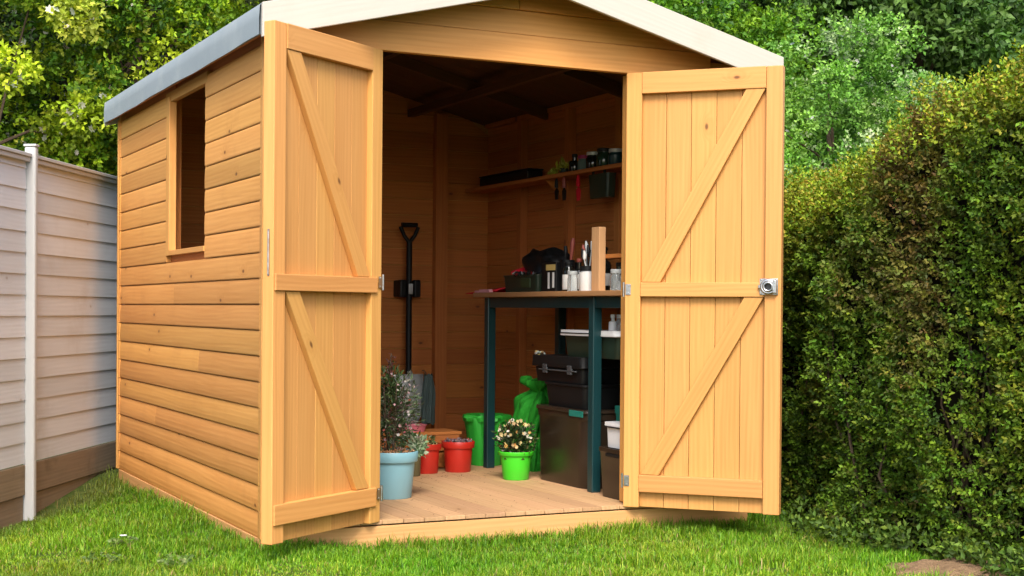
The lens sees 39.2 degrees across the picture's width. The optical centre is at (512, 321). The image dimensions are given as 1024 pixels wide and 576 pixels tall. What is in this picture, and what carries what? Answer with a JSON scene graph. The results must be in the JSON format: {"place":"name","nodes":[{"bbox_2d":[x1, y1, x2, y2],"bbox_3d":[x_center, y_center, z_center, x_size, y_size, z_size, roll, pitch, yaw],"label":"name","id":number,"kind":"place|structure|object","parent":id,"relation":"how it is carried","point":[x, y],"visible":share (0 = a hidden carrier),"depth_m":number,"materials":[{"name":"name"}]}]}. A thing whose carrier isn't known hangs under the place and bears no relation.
{"place":"outdoors","nodes":[
{"label":"outdoors","id":0,"kind":"place"},
{"bbox_2d":[0,440,1022,575],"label":"ground","id":1,"kind":"structure","parent":0,"point":[53,506],"depth_m":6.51,"materials":[{"name":"green plant"}]},
{"bbox_2d":[0,144,124,527],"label":"garden fence","id":2,"kind":"object","parent":1,"relation":"on","point":[58,277],"visible":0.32,"depth_m":7.06,"materials":[{"name":"paint"}]},
{"bbox_2d":[78,551,121,566],"bbox_3d":[-1.419,0.811,4.949,0.145,0.040,0.147,0,1,-27],"label":"lawn weed","id":3,"kind":"object","parent":1,"relation":"on","point":[108,556],"visible":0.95,"depth_m":4.95,"materials":[{"name":"green plant"}]},
{"bbox_2d":[0,0,211,171],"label":"broadleaf tree","id":4,"kind":"object","parent":1,"relation":"on","point":[47,135],"visible":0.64,"depth_m":9.62,"materials":[{"name":"green plant"}]},
{"bbox_2d":[107,534,137,546],"bbox_3d":[-1.416,0.795,5.226,0.102,0.048,0.102,1,1,44],"label":"lawn weed","id":5,"kind":"object","parent":1,"relation":"on","point":[115,540],"visible":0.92,"depth_m":5.21,"materials":[{"name":"green plant"}]},
{"bbox_2d":[0,0,258,175],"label":"broadleaf tree","id":6,"kind":"object","parent":1,"relation":"on","point":[187,14],"visible":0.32,"depth_m":9.80,"materials":[{"name":"green plant"}]},
{"bbox_2d":[157,551,193,566],"bbox_3d":[-1.151,0.816,4.925,0.120,0.042,0.129,1,0,16],"label":"lawn weed","id":7,"kind":"object","parent":1,"relation":"on","point":[185,559],"visible":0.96,"depth_m":4.92,"materials":[{"name":"green plant"}]},
{"bbox_2d":[144,0,270,74],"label":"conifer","id":8,"kind":"object","parent":1,"relation":"on","point":[254,3],"depth_m":10.65,"materials":[{"name":"green plant"}]},
{"bbox_2d":[104,0,784,549],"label":"garden shed","id":9,"kind":"structure","parent":1,"relation":"on","point":[286,168],"depth_m":5.90,"materials":[{"name":"brown wood"}]},
{"bbox_2d":[168,101,208,255],"bbox_3d":[-1.418,-0.656,6.338,0.046,0.709,0.622,0,1,-27],"label":"window frame","id":10,"kind":"structure","parent":9,"relation":"in","point":[172,105],"depth_m":6.60,"materials":[{"name":"brown wood"}]},
{"bbox_2d":[261,20,383,544],"bbox_3d":[-0.676,-0.135,5.218,0.058,1.800,0.663,1,1,30],"label":"door","id":11,"kind":"structure","parent":9,"relation":"in","point":[323,282],"depth_m":5.18,"materials":[{"name":"brown wood"}]},
{"bbox_2d":[380,345,429,499],"bbox_3d":[-0.510,0.423,6.180,0.322,0.658,0.248,0,1,-27],"label":"potted plant","id":12,"kind":"object","parent":9,"relation":"on","point":[396,471],"visible":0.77,"depth_m":6.13,"materials":[{"name":"green plant"}]},
{"bbox_2d":[393,280,420,296],"bbox_3d":[-0.605,-0.191,8.240,0.128,0.100,0.125,0,1,-27],"label":"tool holder","id":13,"kind":"object","parent":9,"relation":"attached to","point":[414,288],"visible":0.98,"depth_m":8.21,"materials":[{"name":"black plastic"}]},
{"bbox_2d":[395,222,422,423],"bbox_3d":[-0.586,0.011,8.210,0.176,1.156,0.049,0,1,-27],"label":"spade","id":14,"kind":"object","parent":13,"relation":"hanging from","point":[418,378],"visible":0.59,"depth_m":8.20,"materials":[{"name":"black plastic"}]},
{"bbox_2d":[395,431,425,476],"bbox_3d":[-0.497,0.633,6.971,0.146,0.225,0.154,1,1,34],"label":"pot","id":15,"kind":"object","parent":9,"relation":"on","point":[417,467],"visible":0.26,"depth_m":6.96,"materials":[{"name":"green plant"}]},
{"bbox_2d":[380,428,461,467],"bbox_3d":[-0.522,0.650,7.346,0.480,0.186,0.210,0,1,-27],"label":"stool","id":16,"kind":"object","parent":9,"relation":"on","point":[440,434],"visible":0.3,"depth_m":7.32,"materials":[{"name":"brown wood"}]},
{"bbox_2d":[389,424,426,432],"bbox_3d":[-0.533,0.540,7.311,0.208,0.038,0.123,0,1,-27],"label":"seed tray","id":17,"kind":"object","parent":16,"relation":"on","point":[422,427],"visible":0.27,"depth_m":7.28,"materials":[{"name":"pink plastic"}]},
{"bbox_2d":[412,435,441,473],"bbox_3d":[-0.433,0.649,7.111,0.166,0.193,0.150,0,1,-27],"label":"red pot","id":18,"kind":"object","parent":9,"relation":"on","point":[429,463],"visible":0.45,"depth_m":7.06,"materials":[{"name":"plastic"}]},
{"bbox_2d":[421,370,434,424],"bbox_3d":[-0.500,0.434,8.250,0.119,0.313,0.080,1,1,39],"label":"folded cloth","id":19,"kind":"object","parent":9,"relation":"hanging from","point":[428,405],"visible":0.99,"depth_m":8.21,"materials":[{"name":"fabric"}]},
{"bbox_2d":[441,437,474,472],"bbox_3d":[-0.274,0.661,7.191,0.168,0.169,0.168,0,1,-27],"label":"red pot","id":20,"kind":"object","parent":9,"relation":"on","point":[457,454],"visible":1,"depth_m":7.13,"materials":[{"name":"plastic"}]},
{"bbox_2d":[407,471,548,515],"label":"soil crumbs","id":21,"kind":"object","parent":9,"relation":"on","point":[470,491],"visible":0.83,"depth_m":6.54,"materials":[{"name":"brown soil"}]},
{"bbox_2d":[462,413,511,465],"bbox_3d":[-0.141,0.614,7.513,0.264,0.262,0.269,0,1,-27],"label":"flexible tub","id":22,"kind":"object","parent":9,"relation":"on","point":[474,425],"visible":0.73,"depth_m":7.43,"materials":[{"name":"green plastic"}]},
{"bbox_2d":[479,168,543,185],"bbox_3d":[-0.014,-0.801,8.021,0.101,0.060,0.610,0,1,-27],"label":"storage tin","id":23,"kind":"object","parent":9,"relation":"on","point":[514,175],"visible":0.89,"depth_m":7.91,"materials":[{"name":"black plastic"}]},
{"bbox_2d":[491,418,538,480],"bbox_3d":[0.015,0.603,6.876,0.203,0.296,0.187,1,1,33],"label":"potted plant","id":24,"kind":"object","parent":9,"relation":"on","point":[515,460],"visible":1,"depth_m":6.83,"materials":[{"name":"green plant"}]},
{"bbox_2d":[510,376,548,471],"bbox_3d":[0.132,0.493,7.210,0.317,0.513,0.243,1,1,43],"label":"green sack","id":25,"kind":"object","parent":9,"relation":"on","point":[525,403],"visible":0.41,"depth_m":7.14,"materials":[{"name":"plastic"}]},
{"bbox_2d":[473,290,620,492],"bbox_3d":[0.369,0.306,6.838,0.498,0.896,1.580,0,1,-27],"label":"workbench","id":26,"kind":"object","parent":9,"relation":"on","point":[594,302],"visible":0.69,"depth_m":6.65,"materials":[{"name":"teal paint"}]},
{"bbox_2d":[475,289,492,292],"bbox_3d":[-0.148,-0.158,7.358,0.022,0.016,0.176,0,1,-27],"label":"pink paper","id":27,"kind":"object","parent":26,"relation":"on","point":[484,290],"visible":1,"depth_m":7.34,"materials":[{"name":"pink paper"}]},
{"bbox_2d":[466,287,505,293],"bbox_3d":[-0.060,-0.164,7.479,0.243,0.039,0.360,0,1,-27],"label":"red cloth","id":28,"kind":"object","parent":26,"relation":"on","point":[502,289],"visible":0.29,"depth_m":7.46,"materials":[{"name":"fabric"}]},
{"bbox_2d":[503,270,541,291],"bbox_3d":[0.139,-0.203,7.167,0.291,0.114,0.372,0,1,-27],"label":"tool crate","id":29,"kind":"object","parent":26,"relation":"on","point":[524,281],"visible":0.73,"depth_m":7.08,"materials":[{"name":"green plastic"}]},
{"bbox_2d":[511,267,524,274],"bbox_3d":[0.102,-0.258,7.233,0.234,0.044,0.055,1,0,21],"label":"pruner","id":30,"kind":"object","parent":29,"relation":"on","point":[522,269],"visible":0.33,"depth_m":7.24,"materials":[{"name":"red plastic"}]},
{"bbox_2d":[522,247,569,272],"bbox_3d":[0.173,-0.304,7.129,0.191,0.128,0.385,0,1,-27],"label":"black bag","id":31,"kind":"object","parent":29,"relation":"on","point":[533,260],"visible":0.71,"depth_m":7.04,"materials":[{"name":"fabric"}]},
{"bbox_2d":[541,262,576,291],"bbox_3d":[0.233,-0.215,6.917,0.143,0.143,0.150,0,1,-27],"label":"supply box","id":32,"kind":"object","parent":26,"relation":"on","point":[551,276],"visible":0.56,"depth_m":6.86,"materials":[{"name":"black plastic"}]},
{"bbox_2d":[561,238,574,290],"bbox_3d":[0.261,-0.270,6.808,0.068,0.254,0.067,0,1,-27],"label":"brush holder","id":33,"kind":"object","parent":26,"relation":"on","point":[572,244],"visible":0.49,"depth_m":6.79,"materials":[{"name":"black plastic"}]},
{"bbox_2d":[562,262,574,290],"bbox_3d":[0.262,-0.211,6.728,0.060,0.138,0.060,0,1,-27],"label":"bottle","id":34,"kind":"object","parent":26,"relation":"on","point":[568,266],"visible":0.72,"depth_m":6.71,"materials":[{"name":"white plastic"}]},
{"bbox_2d":[567,271,577,290],"bbox_3d":[0.275,-0.187,6.612,0.048,0.093,0.048,0,1,-27],"label":"glass jar","id":35,"kind":"object","parent":26,"relation":"on","point":[572,281],"visible":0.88,"depth_m":6.59,"materials":[{"name":"white"}]},
{"bbox_2d":[575,258,581,290],"bbox_3d":[0.309,-0.218,6.668,0.050,0.153,0.050,0,1,-27],"label":"glass bottle","id":36,"kind":"object","parent":26,"relation":"on","point":[579,262],"visible":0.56,"depth_m":6.66,"materials":[{"name":"glass"}]},
{"bbox_2d":[579,241,591,290],"bbox_3d":[0.343,-0.256,6.567,0.078,0.232,0.078,0,1,-27],"label":"white jar","id":37,"kind":"object","parent":26,"relation":"on","point":[585,278],"visible":0.69,"depth_m":6.54,"materials":[{"name":"ceramic"}]},
{"bbox_2d":[591,227,620,290],"bbox_3d":[0.634,-0.279,6.361,0.405,0.286,0.442,0,1,-27],"label":"bench riser","id":38,"kind":"object","parent":26,"relation":"on","point":[600,256],"visible":0.5,"depth_m":6.42,"materials":[{"name":"brown wood"}]},
{"bbox_2d":[605,247,611,289],"bbox_3d":[0.425,-0.244,6.692,0.070,0.208,0.070,0,1,-27],"label":"glass bottle","id":39,"kind":"object","parent":26,"relation":"on","point":[608,266],"visible":0.2,"depth_m":6.66,"materials":[{"name":"black glass"}]},
{"bbox_2d":[610,269,620,289],"bbox_3d":[0.455,-0.183,6.277,0.060,0.093,0.060,0,1,-27],"label":"glass jar","id":40,"kind":"object","parent":26,"relation":"on","point":[615,280],"visible":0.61,"depth_m":6.25,"materials":[{"name":"white"}]},
{"bbox_2d":[616,262,620,268],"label":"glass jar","id":41,"kind":"object","parent":26,"relation":"on","point":[618,264],"visible":0.08,"depth_m":6.41,"materials":[{"name":"black plastic"}]},
{"bbox_2d":[554,178,558,199],"bbox_3d":[0.226,-0.688,7.437,0.042,0.110,0.021,1,1,45],"label":"hand tool","id":42,"kind":"object","parent":9,"relation":"hanging from","point":[556,191],"visible":1,"depth_m":7.43,"materials":[{"name":"black plastic"}]},
{"bbox_2d":[546,156,570,174],"bbox_3d":[0.263,-0.803,7.444,0.100,0.111,0.240,0,1,-27],"label":"toy plant","id":43,"kind":"object","parent":9,"relation":"on","point":[563,166],"visible":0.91,"depth_m":7.42,"materials":[{"name":"green plant"}]},
{"bbox_2d":[562,177,565,200],"bbox_3d":[0.262,-0.682,7.367,0.021,0.120,0.042,0,0,-8],"label":"hand tool","id":44,"kind":"object","parent":9,"relation":"hanging from","point":[564,189],"visible":1,"depth_m":7.36,"materials":[{"name":"black plastic"}]},
{"bbox_2d":[569,154,577,170],"bbox_3d":[0.317,-0.809,7.336,0.060,0.093,0.060,0,1,-27],"label":"shelf jar","id":45,"kind":"object","parent":9,"relation":"on","point":[573,164],"visible":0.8,"depth_m":7.31,"materials":[{"name":"glass"}]},
{"bbox_2d":[536,404,615,488],"bbox_3d":[0.371,0.577,6.776,0.380,0.356,0.525,0,1,-27],"label":"storage bin","id":46,"kind":"object","parent":9,"relation":"on","point":[563,445],"visible":0.42,"depth_m":6.64,"materials":[{"name":"brown plastic"}]},
{"bbox_2d":[545,381,619,409],"bbox_3d":[0.369,0.342,6.755,0.309,0.112,0.402,0,1,-27],"label":"black crate","id":47,"kind":"object","parent":46,"relation":"on","point":[573,396],"visible":0.45,"depth_m":6.60,"materials":[{"name":"plastic"}]},
{"bbox_2d":[532,350,619,384],"bbox_3d":[0.344,0.210,6.814,0.336,0.149,0.505,0,1,-27],"label":"black toolbox","id":48,"kind":"object","parent":47,"relation":"on","point":[562,368],"visible":0.79,"depth_m":6.63,"materials":[{"name":"plastic"}]},
{"bbox_2d":[560,329,620,359],"bbox_3d":[0.476,0.100,6.582,0.330,0.124,0.535,0,1,-27],"label":"lidded tub","id":49,"kind":"object","parent":48,"relation":"on","point":[577,341],"visible":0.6,"depth_m":6.54,"materials":[{"name":"green plastic"}]},
{"bbox_2d":[609,314,615,330],"bbox_3d":[0.449,0.002,6.433,0.040,0.073,0.040,0,1,-27],"label":"spray nozzle bottle","id":50,"kind":"object","parent":49,"relation":"on","point":[612,324],"visible":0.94,"depth_m":6.42,"materials":[{"name":"white plastic"}]},
{"bbox_2d":[616,314,620,330],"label":"glass jar","id":51,"kind":"object","parent":49,"relation":"on","point":[618,324],"visible":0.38,"depth_m":6.35,"materials":[{"name":"white"}]},
{"bbox_2d":[576,175,580,200],"bbox_3d":[0.329,-0.675,7.233,0.021,0.130,0.042,0,0,-8],"label":"hand tool","id":52,"kind":"object","parent":9,"relation":"hanging from","point":[578,192],"visible":1,"depth_m":7.23,"materials":[{"name":"red plastic"}]},
{"bbox_2d":[577,155,586,169],"bbox_3d":[0.359,-0.800,7.240,0.066,0.076,0.066,0,1,-27],"label":"shelf jar","id":53,"kind":"object","parent":9,"relation":"on","point":[582,162],"visible":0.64,"depth_m":7.21,"materials":[{"name":"grey glass"}]},
{"bbox_2d":[586,151,596,167],"bbox_3d":[0.400,-0.802,7.148,0.072,0.084,0.072,0,1,-27],"label":"shelf jar","id":54,"kind":"object","parent":9,"relation":"on","point":[591,160],"visible":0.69,"depth_m":7.12,"materials":[{"name":"black glass"}]},
{"bbox_2d":[589,170,615,198],"bbox_3d":[0.438,-0.672,7.032,0.055,0.132,0.195,0,1,-27],"label":"tool pouch","id":55,"kind":"object","parent":9,"relation":"hanging from","point":[601,185],"visible":1,"depth_m":6.98,"materials":[{"name":"fabric"}]},
{"bbox_2d":[596,148,609,166],"bbox_3d":[0.449,-0.804,7.050,0.080,0.090,0.080,0,1,-27],"label":"shelf jar","id":56,"kind":"object","parent":9,"relation":"on","point":[602,156],"visible":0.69,"depth_m":7.02,"materials":[{"name":"green glass"}]},
{"bbox_2d":[599,446,619,499],"bbox_3d":[0.505,0.652,6.197,0.170,0.216,0.273,0,1,-27],"label":"dark caddy","id":57,"kind":"object","parent":9,"relation":"on","point":[610,463],"visible":0.36,"depth_m":6.19,"materials":[{"name":"brown plastic"}]},
{"bbox_2d":[605,421,619,448],"bbox_3d":[0.513,0.489,6.188,0.147,0.110,0.243,0,1,-27],"label":"white container","id":58,"kind":"object","parent":57,"relation":"on","point":[613,429],"visible":0.2,"depth_m":6.20,"materials":[{"name":"plastic"}]},
{"bbox_2d":[608,148,621,164],"bbox_3d":[0.498,-0.797,6.952,0.076,0.078,0.076,0,1,-27],"label":"shelf jar","id":59,"kind":"object","parent":9,"relation":"on","point":[614,155],"visible":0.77,"depth_m":6.92,"materials":[{"name":"teal"}]},
{"bbox_2d":[615,405,619,420],"bbox_3d":[0.655,0.571,6.378,0.250,0.379,0.423,0,1,-27],"label":"teal box","id":60,"kind":"object","parent":9,"relation":"on","point":[617,410],"visible":0.12,"depth_m":6.47,"materials":[{"name":"plastic"}]},
{"bbox_2d":[621,65,784,514],"bbox_3d":[0.768,-0.129,5.873,0.656,1.800,0.076,1,0,20],"label":"door","id":61,"kind":"structure","parent":9,"relation":"in","point":[702,288],"depth_m":5.88,"materials":[{"name":"brown wood"}]},
{"bbox_2d":[0,1,1015,165],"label":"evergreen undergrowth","id":62,"kind":"object","parent":1,"relation":"on","point":[55,100],"depth_m":13.45,"materials":[{"name":"green plant"}]},
{"bbox_2d":[0,0,1020,174],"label":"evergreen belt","id":63,"kind":"object","parent":1,"relation":"on","point":[7,15],"visible":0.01,"depth_m":12.11,"materials":[{"name":"green plant"}]},
{"bbox_2d":[647,0,840,171],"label":"broadleaf tree","id":64,"kind":"object","parent":1,"relation":"on","point":[755,22],"visible":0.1,"depth_m":10.90,"materials":[{"name":"green plant"}]},
{"bbox_2d":[685,0,867,170],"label":"broadleaf tree","id":65,"kind":"object","parent":1,"relation":"on","point":[831,7],"visible":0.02,"depth_m":11.95,"materials":[{"name":"green plant"}]},
{"bbox_2d":[679,0,1023,164],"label":"broadleaf tree","id":66,"kind":"object","parent":1,"relation":"on","point":[974,35],"visible":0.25,"depth_m":11.79,"materials":[{"name":"green plant"}]},
{"bbox_2d":[760,7,959,201],"bbox_3d":[1.863,-0.466,8.552,1.742,2.659,1.674,1,1,27],"label":"variegated shrub","id":67,"kind":"object","parent":1,"relation":"on","point":[868,112],"visible":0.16,"depth_m":8.15,"materials":[{"name":"green plant"}]},
{"bbox_2d":[781,38,1023,575],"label":"clipped hedge","id":68,"kind":"object","parent":1,"relation":"on","point":[903,356],"visible":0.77,"depth_m":5.41,"materials":[{"name":"green plant"}]},
{"bbox_2d":[886,555,1020,575],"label":"soil","id":69,"kind":"structure","parent":1,"relation":"on","point":[953,566],"depth_m":4.98,"materials":[{"name":"brown soil"}]}
]}

